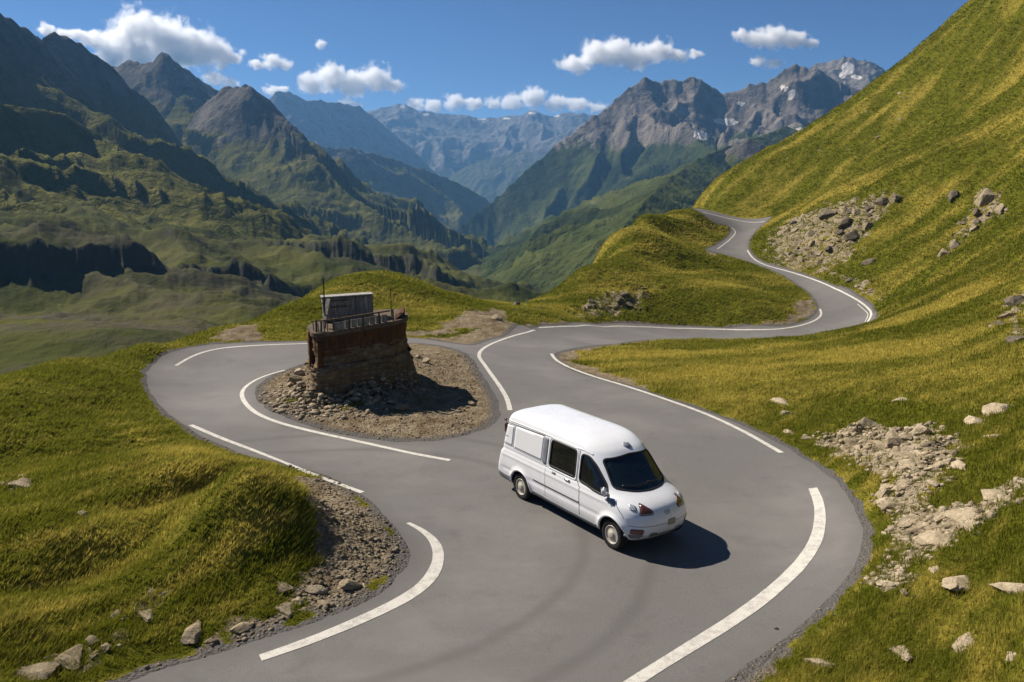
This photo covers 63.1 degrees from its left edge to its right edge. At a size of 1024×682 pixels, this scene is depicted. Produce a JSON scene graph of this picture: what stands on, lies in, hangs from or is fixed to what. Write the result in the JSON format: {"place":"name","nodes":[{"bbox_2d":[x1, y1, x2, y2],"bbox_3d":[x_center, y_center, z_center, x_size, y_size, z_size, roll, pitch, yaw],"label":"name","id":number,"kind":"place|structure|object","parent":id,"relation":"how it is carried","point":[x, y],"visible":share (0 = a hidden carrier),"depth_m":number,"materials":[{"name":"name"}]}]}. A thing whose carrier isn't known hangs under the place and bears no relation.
{"place":"outdoors","nodes":[
{"label":"outdoors","id":0,"kind":"place"},
{"bbox_2d":[0,103,112,158],"bbox_3d":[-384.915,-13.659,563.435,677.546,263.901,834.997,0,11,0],"label":"hill","id":1,"kind":"structure","parent":0,"point":[52,134],"depth_m":431.05,"materials":[{"name":"green plant"}]},
{"bbox_2d":[0,13,311,241],"bbox_3d":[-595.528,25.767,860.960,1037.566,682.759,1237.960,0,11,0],"label":"mountain","id":2,"kind":"structure","parent":0,"point":[132,174],"depth_m":436.56,"materials":[{"name":"plant"}]},
{"bbox_2d":[42,31,368,244],"bbox_3d":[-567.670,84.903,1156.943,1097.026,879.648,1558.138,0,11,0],"label":"mountain","id":3,"kind":"structure","parent":0,"point":[128,108],"depth_m":788.52,"materials":[{"name":"stone"}]},
{"bbox_2d":[112,52,423,214],"bbox_3d":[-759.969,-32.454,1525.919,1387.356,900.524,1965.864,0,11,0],"label":"mountain","id":4,"kind":"structure","parent":0,"point":[173,92],"depth_m":1234.20,"materials":[{"name":"stone"}]},
{"bbox_2d":[187,84,494,269],"bbox_3d":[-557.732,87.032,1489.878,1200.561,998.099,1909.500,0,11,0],"label":"mountain","id":5,"kind":"structure","parent":0,"point":[266,147],"depth_m":1057.80,"materials":[{"name":"plant"}]},
{"bbox_2d":[269,91,438,175],"bbox_3d":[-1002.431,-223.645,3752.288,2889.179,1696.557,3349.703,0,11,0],"label":"mountain","id":6,"kind":"structure","parent":0,"point":[324,124],"depth_m":3493.89,"materials":[{"name":"blue stone"}]},
{"bbox_2d":[322,146,489,230],"bbox_3d":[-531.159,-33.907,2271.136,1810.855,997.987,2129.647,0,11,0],"label":"mountain","id":7,"kind":"structure","parent":0,"point":[449,204],"depth_m":2202.71,"materials":[{"name":"stone"}]},
{"bbox_2d":[366,103,592,178],"bbox_3d":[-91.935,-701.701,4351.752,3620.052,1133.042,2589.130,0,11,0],"label":"mountain","id":8,"kind":"structure","parent":0,"point":[448,146],"depth_m":4611.35,"materials":[{"name":"blue stone"}]},
{"bbox_2d":[0,0,968,118],"label":"sky","id":9,"kind":"structure","parent":0,"point":[481,59],"materials":[{"name":"blue"}]},
{"bbox_2d":[119,484,872,681],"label":"gravel","id":10,"kind":"structure","parent":0,"point":[400,537],"depth_m":15.91,"materials":[{"name":"grey gravel"}]},
{"bbox_2d":[130,209,875,681],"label":"road","id":11,"kind":"structure","parent":0,"point":[532,589],"depth_m":18.06,"materials":[{"name":"grey asphalt"}]},
{"bbox_2d":[176,343,307,365],"bbox_3d":[-11.459,0.346,38.226,8.527,0.259,1.991,-9,15,-40],"label":"road marking","id":12,"kind":"object","parent":11,"relation":"on","point":[182,361],"visible":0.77,"depth_m":37.68,"materials":[{"name":"paint"}]},
{"bbox_2d":[189,425,363,492],"bbox_3d":[-6.765,3.140,22.801,7.898,0.213,0.383,9,14,39],"label":"road marking","id":13,"kind":"object","parent":11,"relation":"on","point":[262,453],"visible":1,"depth_m":22.72,"materials":[{"name":"paint"}]},
{"bbox_2d":[240,370,450,460],"bbox_3d":[-6.762,2.382,27.460,3.201,0.338,13.578,-7,13,-33],"label":"road marking","id":14,"kind":"object","parent":11,"relation":"on","point":[246,403],"visible":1,"depth_m":25.32,"materials":[{"name":"paint"}]},
{"bbox_2d":[259,522,443,660],"bbox_3d":[-2.456,4.628,15.698,1.613,0.126,5.580,4,12,19],"label":"road marking","id":15,"kind":"object","parent":11,"relation":"on","point":[427,580],"visible":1,"depth_m":14.97,"materials":[{"name":"paint"}]},
{"bbox_2d":[477,330,535,409],"bbox_3d":[-0.449,0.819,39.132,2.393,1.484,22.860,1,11,4],"label":"road marking","id":16,"kind":"object","parent":11,"relation":"on","point":[505,395],"visible":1,"depth_m":33.72,"materials":[{"name":"paint"}]},
{"bbox_2d":[498,404,686,549],"bbox_3d":[1.744,2.946,19.274,1.965,2.098,5.244,-7,13,-34],"label":"minibus van","id":17,"kind":"object","parent":11,"relation":"on","point":[613,484],"visible":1,"depth_m":18.20,"materials":[{"name":"white paint"}]},
{"bbox_2d":[550,353,782,452],"bbox_3d":[4.483,1.894,32.104,0.994,0.912,18.611,-4,12,-18],"label":"road marking","id":18,"kind":"object","parent":11,"relation":"on","point":[733,426],"visible":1,"depth_m":28.13,"materials":[{"name":"paint"}]},
{"bbox_2d":[539,309,821,329],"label":"road marking","id":19,"kind":"object","parent":11,"relation":"on","point":[820,315],"visible":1,"depth_m":66.25,"materials":[{"name":"paint"}]},
{"bbox_2d":[624,487,825,681],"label":"road marking","id":20,"kind":"object","parent":11,"relation":"on","point":[790,573],"visible":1,"depth_m":15.25,"materials":[{"name":"paint"}]},
{"bbox_2d":[747,250,871,321],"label":"road marking","id":21,"kind":"object","parent":11,"relation":"on","point":[867,307],"visible":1,"depth_m":76.55,"materials":[{"name":"paint"}]},
{"bbox_2d":[0,0,1023,681],"bbox_3d":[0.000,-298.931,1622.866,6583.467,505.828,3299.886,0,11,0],"label":"terrain","id":22,"kind":"structure","parent":0,"point":[76,280],"depth_m":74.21,"materials":[{"name":"green plant"}]},
{"bbox_2d":[8,478,32,488],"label":"rock","id":23,"kind":"object","parent":22,"relation":"on","point":[17,483],"visible":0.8,"depth_m":18.49,"materials":[{"name":"stone"}]},
{"bbox_2d":[11,661,59,681],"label":"rock","id":24,"kind":"object","parent":22,"relation":"on","point":[38,669],"visible":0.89,"depth_m":12.47,"materials":[{"name":"stone"}]},
{"bbox_2d":[52,644,82,669],"bbox_3d":[-6.909,4.958,13.073,0.483,0.161,0.639,12,14,-3],"label":"rock","id":25,"kind":"object","parent":22,"relation":"on","point":[68,657],"visible":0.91,"depth_m":12.95,"materials":[{"name":"stone"}]},
{"bbox_2d":[85,635,99,645],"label":"rock","id":26,"kind":"object","parent":22,"relation":"on","point":[91,638],"visible":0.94,"depth_m":13.41,"materials":[{"name":"stone"}]},
{"bbox_2d":[98,643,112,651],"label":"rock","id":27,"kind":"object","parent":22,"relation":"on","point":[106,646],"visible":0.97,"depth_m":13.32,"materials":[{"name":"stone"}]},
{"bbox_2d":[138,609,154,621],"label":"rock","id":28,"kind":"object","parent":22,"relation":"on","point":[149,616],"visible":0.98,"depth_m":14.14,"materials":[{"name":"stone"}]},
{"bbox_2d":[156,590,170,597],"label":"rock","id":29,"kind":"object","parent":22,"relation":"on","point":[163,593],"visible":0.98,"depth_m":14.64,"materials":[{"name":"stone"}]},
{"bbox_2d":[180,619,201,644],"bbox_3d":[-5.318,4.877,13.933,0.304,0.231,0.614,0,11,1],"label":"rock","id":30,"kind":"object","parent":22,"relation":"on","point":[192,633],"visible":1,"depth_m":13.76,"materials":[{"name":"stone"}]},
{"bbox_2d":[229,622,254,633],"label":"rock","id":31,"kind":"object","parent":22,"relation":"on","point":[240,627],"visible":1,"depth_m":14.03,"materials":[{"name":"stone"}]},
{"bbox_2d":[106,465,404,681],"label":"gravel","id":32,"kind":"structure","parent":22,"relation":"on","point":[212,642],"depth_m":16.65,"materials":[{"name":"grey gravel"}]},
{"bbox_2d":[275,602,294,617],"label":"rock","id":33,"kind":"object","parent":22,"relation":"on","point":[285,609],"visible":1,"depth_m":14.52,"materials":[{"name":"stone"}]},
{"bbox_2d":[277,581,292,593],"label":"rock","id":34,"kind":"object","parent":22,"relation":"on","point":[282,587],"visible":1,"depth_m":14.98,"materials":[{"name":"stone"}]},
{"bbox_2d":[287,375,302,384],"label":"rock","id":35,"kind":"object","parent":22,"relation":"on","point":[294,379],"visible":0.6,"depth_m":30.64,"materials":[{"name":"stone"}]},
{"bbox_2d":[292,597,303,604],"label":"rock","id":36,"kind":"object","parent":22,"relation":"on","point":[297,599],"visible":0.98,"depth_m":14.75,"materials":[{"name":"stone"}]},
{"bbox_2d":[294,368,305,375],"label":"rock","id":37,"kind":"object","parent":22,"relation":"on","point":[298,371],"visible":0.94,"depth_m":31.75,"materials":[{"name":"stone"}]},
{"bbox_2d":[305,585,328,593],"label":"rock","id":38,"kind":"object","parent":22,"relation":"on","point":[317,589],"visible":1,"depth_m":15.11,"materials":[{"name":"stone"}]},
{"bbox_2d":[154,353,480,495],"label":"gravel","id":39,"kind":"structure","parent":22,"relation":"on","point":[433,438],"depth_m":27.54,"materials":[{"name":"gravel"}]},
{"bbox_2d":[317,600,329,605],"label":"rock","id":40,"kind":"object","parent":22,"relation":"on","point":[324,602],"visible":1,"depth_m":14.80,"materials":[{"name":"stone"}]},
{"bbox_2d":[258,363,424,421],"bbox_3d":[-6.004,1.490,29.312,5.935,1.155,6.847,0,11,0],"label":"rubble","id":41,"kind":"object","parent":22,"relation":"on","point":[298,391],"visible":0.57,"depth_m":27.56,"materials":[{"name":"stone"}]},
{"bbox_2d":[338,579,362,589],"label":"rock","id":42,"kind":"object","parent":22,"relation":"on","point":[347,584],"visible":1,"depth_m":15.39,"materials":[{"name":"stone"}]},
{"bbox_2d":[301,278,418,403],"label":"lookout tower","id":43,"kind":"structure","parent":22,"relation":"on","point":[352,338],"depth_m":28.25,"materials":[{"name":"stone"}]},
{"bbox_2d":[394,403,408,409],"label":"rock","id":44,"kind":"object","parent":22,"relation":"on","point":[400,406],"visible":1,"depth_m":27.04,"materials":[{"name":"stone"}]},
{"bbox_2d":[491,314,502,320],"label":"rock","id":45,"kind":"object","parent":22,"relation":"on","point":[497,317],"visible":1,"depth_m":49.94,"materials":[{"name":"stone"}]},
{"bbox_2d":[608,305,620,309],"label":"rock","id":46,"kind":"object","parent":22,"relation":"on","point":[617,307],"visible":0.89,"depth_m":68.32,"materials":[{"name":"stone"}]},
{"bbox_2d":[527,0,1023,329],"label":"grass","id":47,"kind":"structure","parent":22,"relation":"on","point":[776,293],"depth_m":82.69,"materials":[{"name":"green plant"}]},
{"bbox_2d":[771,397,787,404],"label":"rock","id":48,"kind":"object","parent":22,"relation":"on","point":[780,400],"visible":0.59,"depth_m":28.62,"materials":[{"name":"stone"}]},
{"bbox_2d":[805,658,834,669],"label":"rock","id":49,"kind":"object","parent":22,"relation":"on","point":[816,662],"visible":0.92,"depth_m":13.11,"materials":[{"name":"stone"}]},
{"bbox_2d":[817,209,837,218],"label":"rock","id":50,"kind":"object","parent":22,"relation":"on","point":[826,214],"visible":0.92,"depth_m":91.69,"materials":[{"name":"grey stone"}]},
{"bbox_2d":[837,216,853,229],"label":"rock","id":51,"kind":"object","parent":22,"relation":"on","point":[846,221],"visible":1,"depth_m":87.01,"materials":[{"name":"grey stone"}]},
{"bbox_2d":[843,437,858,448],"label":"rock","id":52,"kind":"object","parent":22,"relation":"on","point":[849,442],"visible":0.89,"depth_m":23.15,"materials":[{"name":"stone"}]},
{"bbox_2d":[843,230,859,240],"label":"rock","id":53,"kind":"object","parent":22,"relation":"on","point":[852,235],"visible":0.97,"depth_m":83.97,"materials":[{"name":"grey stone"}]},
{"bbox_2d":[851,208,859,214],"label":"rock","id":54,"kind":"object","parent":22,"relation":"on","point":[855,212],"visible":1,"depth_m":88.04,"materials":[{"name":"stone"}]},
{"bbox_2d":[862,222,872,230],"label":"rock","id":55,"kind":"object","parent":22,"relation":"on","point":[867,225],"visible":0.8,"depth_m":84.68,"materials":[{"name":"stone"}]},
{"bbox_2d":[861,258,875,265],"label":"rock","id":56,"kind":"object","parent":22,"relation":"on","point":[868,261],"visible":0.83,"depth_m":77.70,"materials":[{"name":"grey stone"}]},
{"bbox_2d":[869,440,883,449],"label":"rock","id":57,"kind":"object","parent":22,"relation":"on","point":[879,444],"visible":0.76,"depth_m":22.07,"materials":[{"name":"stone"}]},
{"bbox_2d":[873,197,888,205],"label":"rock","id":58,"kind":"object","parent":22,"relation":"on","point":[883,201],"visible":0.91,"depth_m":87.40,"materials":[{"name":"grey stone"}]},
{"bbox_2d":[874,489,890,497],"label":"rock","id":59,"kind":"object","parent":22,"relation":"on","point":[880,494],"visible":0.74,"depth_m":18.79,"materials":[{"name":"stone"}]},
{"bbox_2d":[873,496,894,505],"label":"rock","id":60,"kind":"object","parent":22,"relation":"on","point":[884,499],"visible":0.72,"depth_m":18.52,"materials":[{"name":"stone"}]},
{"bbox_2d":[876,580,894,585],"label":"rock","id":61,"kind":"object","parent":22,"relation":"on","point":[888,583],"visible":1,"depth_m":14.81,"materials":[{"name":"stone"}]},
{"bbox_2d":[879,483,894,489],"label":"rock","id":62,"kind":"object","parent":22,"relation":"on","point":[887,485],"visible":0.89,"depth_m":18.99,"materials":[{"name":"stone"}]},
{"bbox_2d":[878,502,901,510],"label":"rock","id":63,"kind":"object","parent":22,"relation":"on","point":[885,506],"visible":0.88,"depth_m":18.23,"materials":[{"name":"stone"}]},
{"bbox_2d":[881,437,900,449],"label":"rock","id":64,"kind":"object","parent":22,"relation":"on","point":[890,442],"visible":0.8,"depth_m":21.80,"materials":[{"name":"stone"}]},
{"bbox_2d":[886,462,898,467],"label":"rock","id":65,"kind":"object","parent":22,"relation":"on","point":[895,464],"visible":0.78,"depth_m":19.93,"materials":[{"name":"stone"}]},
{"bbox_2d":[886,429,904,442],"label":"rock","id":66,"kind":"object","parent":22,"relation":"on","point":[892,433],"visible":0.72,"depth_m":22.15,"materials":[{"name":"stone"}]},
{"bbox_2d":[889,193,902,202],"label":"rock","id":67,"kind":"object","parent":22,"relation":"on","point":[894,197],"visible":0.99,"depth_m":86.35,"materials":[{"name":"stone"}]},
{"bbox_2d":[893,483,905,490],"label":"rock","id":68,"kind":"object","parent":22,"relation":"on","point":[898,486],"visible":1,"depth_m":18.76,"materials":[{"name":"stone"}]},
{"bbox_2d":[897,478,911,483],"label":"rock","id":69,"kind":"object","parent":68,"relation":"on","point":[904,481],"visible":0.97,"depth_m":18.83,"materials":[{"name":"stone"}]},
{"bbox_2d":[890,450,911,459],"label":"rock","id":70,"kind":"object","parent":22,"relation":"on","point":[902,454],"visible":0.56,"depth_m":20.33,"materials":[{"name":"stone"}]},
{"bbox_2d":[889,645,913,660],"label":"rock","id":71,"kind":"object","parent":22,"relation":"on","point":[905,656],"visible":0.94,"depth_m":12.92,"materials":[{"name":"stone"}]},
{"bbox_2d":[899,431,907,439],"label":"rock","id":72,"kind":"object","parent":22,"relation":"on","point":[903,435],"visible":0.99,"depth_m":22.11,"materials":[{"name":"stone"}]},
{"bbox_2d":[899,459,916,469],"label":"rock","id":73,"kind":"object","parent":22,"relation":"on","point":[909,463],"visible":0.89,"depth_m":19.41,"materials":[{"name":"stone"}]},
{"bbox_2d":[900,445,916,450],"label":"rock","id":74,"kind":"object","parent":22,"relation":"on","point":[908,448],"visible":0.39,"depth_m":20.39,"materials":[{"name":"stone"}]},
{"bbox_2d":[898,514,920,526],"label":"rock","id":75,"kind":"object","parent":22,"relation":"on","point":[907,520],"visible":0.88,"depth_m":17.26,"materials":[{"name":"stone"}]},
{"bbox_2d":[803,421,1023,596],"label":"rubble","id":76,"kind":"object","parent":22,"relation":"on","point":[891,528],"visible":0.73,"depth_m":18.69,"materials":[{"name":"stone"}]},
{"bbox_2d":[910,518,925,532],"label":"rock","id":77,"kind":"object","parent":22,"relation":"on","point":[918,527],"visible":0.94,"depth_m":16.93,"materials":[{"name":"stone"}]},
{"bbox_2d":[911,423,931,435],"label":"rock","id":78,"kind":"object","parent":22,"relation":"on","point":[921,428],"visible":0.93,"depth_m":22.00,"materials":[{"name":"stone"}]},
{"bbox_2d":[912,530,946,545],"bbox_3d":[8.198,3.872,16.132,0.427,0.286,0.916,-27,6,-11],"label":"rock","id":79,"kind":"object","parent":22,"relation":"on","point":[932,537],"visible":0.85,"depth_m":16.16,"materials":[{"name":"stone"}]},
{"bbox_2d":[927,479,939,487],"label":"rock","id":80,"kind":"object","parent":22,"relation":"on","point":[933,483],"visible":1,"depth_m":18.04,"materials":[{"name":"stone"}]},
{"bbox_2d":[928,566,939,573],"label":"rock","id":81,"kind":"object","parent":22,"relation":"on","point":[932,570],"visible":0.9,"depth_m":14.75,"materials":[{"name":"stone"}]},
{"bbox_2d":[922,461,947,471],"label":"rock","id":82,"kind":"object","parent":22,"relation":"on","point":[940,464],"visible":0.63,"depth_m":18.83,"materials":[{"name":"stone"}]},
{"bbox_2d":[935,511,945,522],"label":"rock","id":83,"kind":"object","parent":22,"relation":"on","point":[940,516],"visible":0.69,"depth_m":16.68,"materials":[{"name":"stone"}]},
{"bbox_2d":[937,248,949,256],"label":"rock","id":84,"kind":"object","parent":22,"relation":"on","point":[943,251],"visible":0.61,"depth_m":71.18,"materials":[{"name":"stone"}]},
{"bbox_2d":[942,457,955,465],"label":"rock","id":85,"kind":"object","parent":22,"relation":"on","point":[949,460],"visible":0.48,"depth_m":18.82,"materials":[{"name":"stone"}]},
{"bbox_2d":[944,450,959,454],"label":"rock","id":86,"kind":"object","parent":22,"relation":"on","point":[952,452],"visible":1,"depth_m":19.09,"materials":[{"name":"stone"}]},
{"bbox_2d":[947,190,959,202],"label":"rock","id":87,"kind":"object","parent":22,"relation":"on","point":[952,195],"visible":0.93,"depth_m":80.51,"materials":[{"name":"grey stone"}]},
{"bbox_2d":[941,575,969,591],"bbox_3d":[7.568,4.120,14.194,0.447,0.198,0.759,8,14,37],"label":"rock","id":88,"kind":"object","parent":22,"relation":"on","point":[955,583],"visible":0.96,"depth_m":14.08,"materials":[{"name":"stone"}]},
{"bbox_2d":[951,460,966,469],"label":"rock","id":89,"kind":"object","parent":22,"relation":"on","point":[956,464],"visible":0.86,"depth_m":18.39,"materials":[{"name":"stone"}]},
{"bbox_2d":[944,507,978,531],"bbox_3d":[8.817,3.498,16.094,0.712,0.196,0.985,-14,14,18],"label":"rock","id":90,"kind":"object","parent":22,"relation":"on","point":[960,517],"visible":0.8,"depth_m":16.19,"materials":[{"name":"stone"}]},
{"bbox_2d":[952,632,974,652],"bbox_3d":[6.868,4.590,12.652,0.347,0.136,0.508,-14,12,44],"label":"rock","id":91,"kind":"object","parent":22,"relation":"on","point":[963,640],"visible":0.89,"depth_m":12.62,"materials":[{"name":"stone"}]},
{"bbox_2d":[969,225,978,231],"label":"rock","id":92,"kind":"object","parent":22,"relation":"on","point":[974,228],"visible":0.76,"depth_m":73.26,"materials":[{"name":"stone"}]},
{"bbox_2d":[964,415,984,424],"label":"rock","id":93,"kind":"object","parent":22,"relation":"on","point":[969,419],"visible":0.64,"depth_m":22.10,"materials":[{"name":"stone"}]},
{"bbox_2d":[973,208,979,215],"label":"rock","id":94,"kind":"object","parent":22,"relation":"on","point":[976,211],"visible":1,"depth_m":75.79,"materials":[{"name":"grey stone"}]},
{"bbox_2d":[973,188,997,206],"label":"rock","id":95,"kind":"object","parent":22,"relation":"on","point":[986,196],"visible":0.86,"depth_m":76.29,"materials":[{"name":"stone"}]},
{"bbox_2d":[986,510,996,515],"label":"rock","id":96,"kind":"object","parent":22,"relation":"on","point":[990,512],"visible":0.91,"depth_m":15.87,"materials":[{"name":"stone"}]},
{"bbox_2d":[981,489,1006,501],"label":"rock","id":97,"kind":"object","parent":22,"relation":"on","point":[989,494],"visible":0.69,"depth_m":16.66,"materials":[{"name":"stone"}]},
{"bbox_2d":[982,402,1010,415],"bbox_3d":[13.289,1.918,22.767,0.790,0.381,1.002,6,13,29],"label":"rock","id":98,"kind":"object","parent":22,"relation":"on","point":[989,407],"visible":0.56,"depth_m":22.77,"materials":[{"name":"stone"}]},
{"bbox_2d":[993,203,1004,214],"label":"rock","id":99,"kind":"object","parent":22,"relation":"on","point":[999,209],"visible":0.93,"depth_m":73.83,"materials":[{"name":"stone"}]},
{"bbox_2d":[989,582,1023,593],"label":"rock","id":100,"kind":"object","parent":22,"relation":"on","point":[1008,586],"visible":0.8,"depth_m":13.36,"materials":[{"name":"stone"}]},
{"bbox_2d":[996,313,1017,319],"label":"rock","id":101,"kind":"object","parent":22,"relation":"on","point":[1003,316],"visible":0.56,"depth_m":36.76,"materials":[{"name":"stone"}]},
{"bbox_2d":[1006,651,1015,660],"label":"rock","id":102,"kind":"object","parent":22,"relation":"on","point":[1011,656],"visible":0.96,"depth_m":11.83,"materials":[{"name":"stone"}]},
{"bbox_2d":[1003,295,1023,306],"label":"rock","id":103,"kind":"object","parent":22,"relation":"on","point":[1013,300],"visible":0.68,"depth_m":41.46,"materials":[{"name":"grey stone"}]},
{"bbox_2d":[1005,335,1023,343],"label":"rock","id":104,"kind":"object","parent":22,"relation":"on","point":[1011,339],"visible":0.48,"depth_m":30.44,"materials":[{"name":"grey stone"}]},
{"bbox_2d":[449,128,577,202],"bbox_3d":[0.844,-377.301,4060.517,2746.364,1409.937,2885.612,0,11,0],"label":"mountain","id":105,"kind":"structure","parent":0,"point":[490,179],"depth_m":4143.53,"materials":[{"name":"blue stone"}]},
{"bbox_2d":[477,126,797,291],"bbox_3d":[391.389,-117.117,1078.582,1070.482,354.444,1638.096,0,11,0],"label":"mountain","id":106,"kind":"structure","parent":0,"point":[548,253],"depth_m":723.41,"materials":[{"name":"green plant"}]},
{"bbox_2d":[456,64,860,246],"bbox_3d":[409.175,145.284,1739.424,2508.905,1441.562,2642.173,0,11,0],"label":"mountain","id":107,"kind":"structure","parent":0,"point":[645,128],"depth_m":1773.56,"materials":[{"name":"grey stone"}]},
{"bbox_2d":[724,139,766,167],"bbox_3d":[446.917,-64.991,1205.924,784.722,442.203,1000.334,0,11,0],"label":"mountain","id":108,"kind":"structure","parent":0,"point":[740,152],"depth_m":1131.58,"materials":[{"name":"stone"}]},
{"bbox_2d":[809,56,884,89],"bbox_3d":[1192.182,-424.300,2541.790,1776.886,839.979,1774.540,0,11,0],"label":"mountain","id":109,"kind":"structure","parent":0,"point":[852,72],"depth_m":2365.19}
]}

